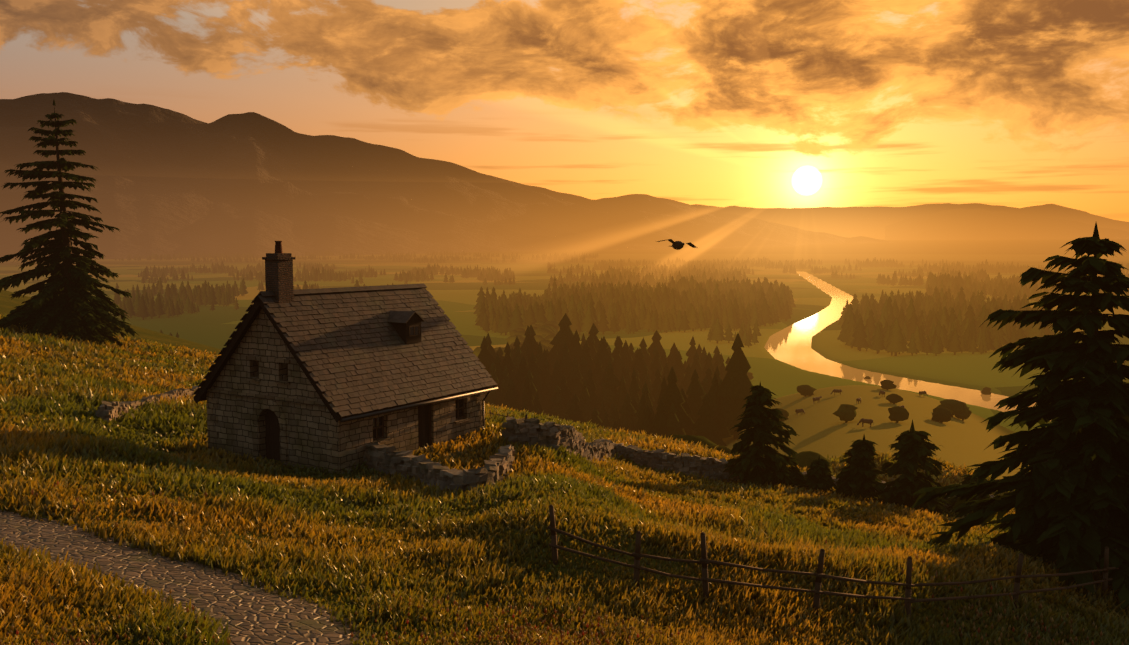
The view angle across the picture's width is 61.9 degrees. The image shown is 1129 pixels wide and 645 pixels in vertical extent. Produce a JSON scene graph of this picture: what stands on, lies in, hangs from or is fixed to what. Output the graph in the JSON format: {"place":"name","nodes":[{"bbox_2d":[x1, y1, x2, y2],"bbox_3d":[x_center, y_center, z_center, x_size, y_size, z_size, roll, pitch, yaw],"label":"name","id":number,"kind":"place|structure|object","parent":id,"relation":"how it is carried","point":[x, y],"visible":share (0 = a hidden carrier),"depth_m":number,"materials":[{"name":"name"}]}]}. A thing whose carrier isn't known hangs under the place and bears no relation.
{"place":"outdoors","nodes":[
{"label":"outdoors","id":0,"kind":"place"},
{"bbox_2d":[0,510,380,644],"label":"cobble path","id":1,"kind":"structure","parent":0,"point":[254,615],"depth_m":19.45,"materials":[{"name":"grey stone"}]},
{"bbox_2d":[0,92,893,259],"bbox_3d":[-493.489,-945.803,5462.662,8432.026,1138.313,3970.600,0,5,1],"label":"mountain ridge","id":2,"kind":"structure","parent":0,"point":[171,182],"depth_m":6059.95,"materials":[{"name":"brown stone"}]},
{"bbox_2d":[0,239,1128,644],"bbox_3d":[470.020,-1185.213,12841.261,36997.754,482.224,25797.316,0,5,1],"label":"ground","id":3,"kind":"structure","parent":0,"point":[820,427],"depth_m":612.29,"materials":[{"name":"green plant"}]},
{"bbox_2d":[0,100,137,347],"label":"conifer tree","id":4,"kind":"object","parent":3,"relation":"on","point":[58,303],"visible":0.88,"depth_m":109.65,"materials":[{"name":"green plant"}]},
{"bbox_2d":[96,386,199,421],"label":"dry stone wall","id":5,"kind":"structure","parent":3,"relation":"on","point":[107,411],"depth_m":49.07,"materials":[{"name":"grey stone"}]},
{"bbox_2d":[113,277,392,319],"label":"valley forest","id":6,"kind":"structure","parent":3,"relation":"on","point":[142,305],"depth_m":1051.11,"materials":[{"name":"green plant"}]},
{"bbox_2d":[16,250,598,262],"bbox_3d":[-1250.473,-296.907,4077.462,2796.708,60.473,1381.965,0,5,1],"label":"forest","id":7,"kind":"object","parent":3,"relation":"on","point":[425,259],"visible":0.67,"depth_m":3834.97,"materials":[{"name":"green plant"}]},
{"bbox_2d":[138,261,515,284],"bbox_3d":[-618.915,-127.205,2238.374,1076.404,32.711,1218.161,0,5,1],"label":"valley forest","id":8,"kind":"structure","parent":3,"relation":"on","point":[483,274],"depth_m":2033.86,"materials":[{"name":"green plant"}]},
{"bbox_2d":[193,241,497,473],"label":"cottage","id":9,"kind":"structure","parent":3,"relation":"on","point":[337,379],"depth_m":42.10,"materials":[{"name":"stone"}]},
{"bbox_2d":[226,636,577,644],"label":"tall meadow stems","id":10,"kind":"object","parent":3,"relation":"on","point":[228,640],"visible":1,"depth_m":4.07,"materials":[{"name":"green plant"}]},
{"bbox_2d":[363,442,514,493],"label":"dry stone wall","id":11,"kind":"structure","parent":3,"relation":"on","point":[377,456],"depth_m":37.12,"materials":[{"name":"grey stone"}]},
{"bbox_2d":[473,343,551,356],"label":"hedge trees","id":12,"kind":"object","parent":3,"relation":"on","point":[477,350],"visible":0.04,"depth_m":510.69,"materials":[{"name":"green plant"}]},
{"bbox_2d":[489,410,542,423],"bbox_3d":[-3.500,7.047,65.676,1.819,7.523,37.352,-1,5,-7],"label":"bush","id":13,"kind":"object","parent":3,"relation":"on","point":[526,416],"visible":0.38,"depth_m":82.53,"materials":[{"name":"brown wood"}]},
{"bbox_2d":[505,321,559,347],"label":"hedge trees","id":14,"kind":"object","parent":3,"relation":"on","point":[546,332],"visible":0.29,"depth_m":621.08,"materials":[{"name":"green plant"}]},
{"bbox_2d":[0,475,1128,644],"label":"meadow grass","id":15,"kind":"structure","parent":3,"relation":"on","point":[34,583],"depth_m":22.82,"materials":[{"name":"green plant"}]},
{"bbox_2d":[0,313,1128,641],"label":"meadow grass","id":16,"kind":"structure","parent":3,"relation":"on","point":[50,393],"depth_m":40.79,"materials":[{"name":"green plant"}]},
{"bbox_2d":[471,313,752,445],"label":"slope forest","id":17,"kind":"object","parent":3,"relation":"on","point":[653,388],"visible":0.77,"depth_m":299.42,"materials":[{"name":"green plant"}]},
{"bbox_2d":[473,275,795,334],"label":"forest","id":18,"kind":"object","parent":3,"relation":"on","point":[684,303],"visible":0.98,"depth_m":820.01,"materials":[{"name":"green plant"}]},
{"bbox_2d":[501,417,807,487],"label":"dry stone wall","id":19,"kind":"structure","parent":3,"relation":"on","point":[531,431],"depth_m":57.93,"materials":[{"name":"grey stone"}]},
{"bbox_2d":[668,434,715,446],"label":"bush","id":20,"kind":"object","parent":3,"relation":"on","point":[703,440],"visible":0.17,"depth_m":111.75,"materials":[{"name":"green plant"}]},
{"bbox_2d":[703,445,739,456],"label":"bush","id":21,"kind":"object","parent":3,"relation":"on","point":[726,450],"visible":0.12,"depth_m":104.91,"materials":[{"name":"green plant"}]},
{"bbox_2d":[707,318,761,346],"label":"hedge trees","id":22,"kind":"object","parent":3,"relation":"on","point":[717,333],"visible":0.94,"depth_m":644.77,"materials":[{"name":"green plant"}]},
{"bbox_2d":[722,382,799,486],"bbox_3d":[12.437,7.986,58.791,5.204,8.640,5.639,0,5,1],"label":"conifer tree","id":23,"kind":"object","parent":3,"relation":"on","point":[759,422],"visible":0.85,"depth_m":58.21,"materials":[{"name":"green plant"}]},
{"bbox_2d":[781,465,808,489],"bbox_3d":[14.210,10.004,58.618,2.327,2.529,2.470,0,5,1],"label":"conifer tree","id":24,"kind":"object","parent":3,"relation":"on","point":[797,477],"visible":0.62,"depth_m":58.16,"materials":[{"name":"green plant"}]},
{"bbox_2d":[795,409,804,415],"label":"cow","id":25,"kind":"object","parent":3,"relation":"on","point":[797,411],"visible":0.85,"depth_m":222.51},
{"bbox_2d":[787,451,831,473],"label":"bush","id":26,"kind":"object","parent":3,"relation":"on","point":[805,458],"visible":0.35,"depth_m":89.29,"materials":[{"name":"green plant"}]},
{"bbox_2d":[813,396,821,403],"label":"cow","id":27,"kind":"object","parent":3,"relation":"on","point":[816,398],"visible":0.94,"depth_m":238.49},
{"bbox_2d":[802,455,836,493],"bbox_3d":[15.920,9.878,58.114,3.051,3.447,2.718,-2,5,-22],"label":"conifer tree","id":28,"kind":"object","parent":3,"relation":"on","point":[818,476],"visible":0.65,"depth_m":57.76,"materials":[{"name":"green plant"}]},
{"bbox_2d":[547,504,1119,616],"bbox_3d":[12.212,7.515,27.562,25.805,6.231,4.344,-2,5,-24],"label":"wooden fence","id":29,"kind":"object","parent":3,"relation":"on","point":[637,555],"visible":0.92,"depth_m":23.46,"materials":[{"name":"brown wood"}]},
{"bbox_2d":[831,389,841,394],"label":"cow","id":30,"kind":"object","parent":3,"relation":"on","point":[837,391],"visible":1,"depth_m":249.64},
{"bbox_2d":[547,257,1128,287],"bbox_3d":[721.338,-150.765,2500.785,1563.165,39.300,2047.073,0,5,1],"label":"forest","id":31,"kind":"object","parent":3,"relation":"on","point":[699,271],"visible":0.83,"depth_m":2341.90,"materials":[{"name":"green plant"}]},
{"bbox_2d":[835,464,866,497],"bbox_3d":[17.622,10.098,57.908,2.411,3.220,2.419,-2,5,-27],"label":"conifer tree","id":32,"kind":"object","parent":3,"relation":"on","point":[842,483],"visible":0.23,"depth_m":57.39,"materials":[{"name":"green plant"}]},
{"bbox_2d":[831,476,886,491],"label":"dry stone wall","id":33,"kind":"structure","parent":3,"relation":"on","point":[834,479],"depth_m":60.90,"materials":[{"name":"grey stone"}]},
{"bbox_2d":[834,435,885,500],"bbox_3d":[18.116,9.463,57.735,3.471,5.507,3.448,0,5,1],"label":"conifer tree","id":34,"kind":"object","parent":3,"relation":"on","point":[863,471],"visible":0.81,"depth_m":56.92,"materials":[{"name":"green plant"}]},
{"bbox_2d":[857,418,873,426],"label":"cow","id":35,"kind":"object","parent":3,"relation":"on","point":[867,421],"visible":1,"depth_m":180.59},
{"bbox_2d":[747,372,990,422],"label":"trees","id":36,"kind":"object","parent":3,"relation":"on","point":[945,410],"visible":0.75,"depth_m":225.12,"materials":[{"name":"green plant"}]},
{"bbox_2d":[874,419,954,514],"bbox_3d":[20.524,9.386,55.937,5.872,7.175,5.601,4,6,39],"label":"conifer tree","id":37,"kind":"object","parent":3,"relation":"on","point":[913,447],"visible":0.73,"depth_m":55.60,"materials":[{"name":"green plant"}]},
{"bbox_2d":[837,286,1053,355],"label":"forest","id":38,"kind":"object","parent":3,"relation":"on","point":[937,322],"visible":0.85,"depth_m":640.66,"materials":[{"name":"green plant"}]},
{"bbox_2d":[938,494,994,512],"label":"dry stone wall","id":39,"kind":"structure","parent":3,"relation":"on","point":[991,496],"depth_m":57.35,"materials":[{"name":"grey stone"}]},
{"bbox_2d":[945,475,994,517],"bbox_3d":[24.118,10.794,55.593,3.430,4.324,3.177,0,5,1],"label":"bush","id":40,"kind":"object","parent":3,"relation":"on","point":[967,478],"visible":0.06,"depth_m":55.14,"materials":[{"name":"green plant"}]},
{"bbox_2d":[909,223,1128,612],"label":"conifer tree","id":41,"kind":"object","parent":3,"relation":"on","point":[1067,499],"visible":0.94,"depth_m":32.45,"materials":[{"name":"green plant"}]},
{"bbox_2d":[925,271,1128,301],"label":"forest","id":42,"kind":"object","parent":3,"relation":"on","point":[1014,287],"visible":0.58,"depth_m":1293.99,"materials":[{"name":"green plant"}]},
{"bbox_2d":[0,0,1128,221],"label":"sky","id":43,"kind":"structure","parent":0,"point":[719,103],"materials":[{"name":"orange"}]},
{"bbox_2d":[657,239,697,249],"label":"bird","id":44,"kind":"object","parent":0,"point":[677,245],"visible":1,"depth_m":68.53},
{"bbox_2d":[764,271,1050,420],"bbox_3d":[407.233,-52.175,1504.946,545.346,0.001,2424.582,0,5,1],"label":"river","id":45,"kind":"structure","parent":0,"point":[790,344],"depth_m":561.45,"materials":[{"name":"orange liquid"}]},
{"bbox_2d":[692,203,1128,238],"bbox_3d":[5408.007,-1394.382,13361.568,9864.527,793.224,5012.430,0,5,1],"label":"mountain ridge","id":46,"kind":"structure","parent":0,"point":[869,222],"depth_m":14473.41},
{"bbox_2d":[885,208,1128,239],"bbox_3d":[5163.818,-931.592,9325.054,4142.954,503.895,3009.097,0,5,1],"label":"mountain ridge","id":47,"kind":"structure","parent":0,"point":[968,224],"depth_m":9964.04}
]}

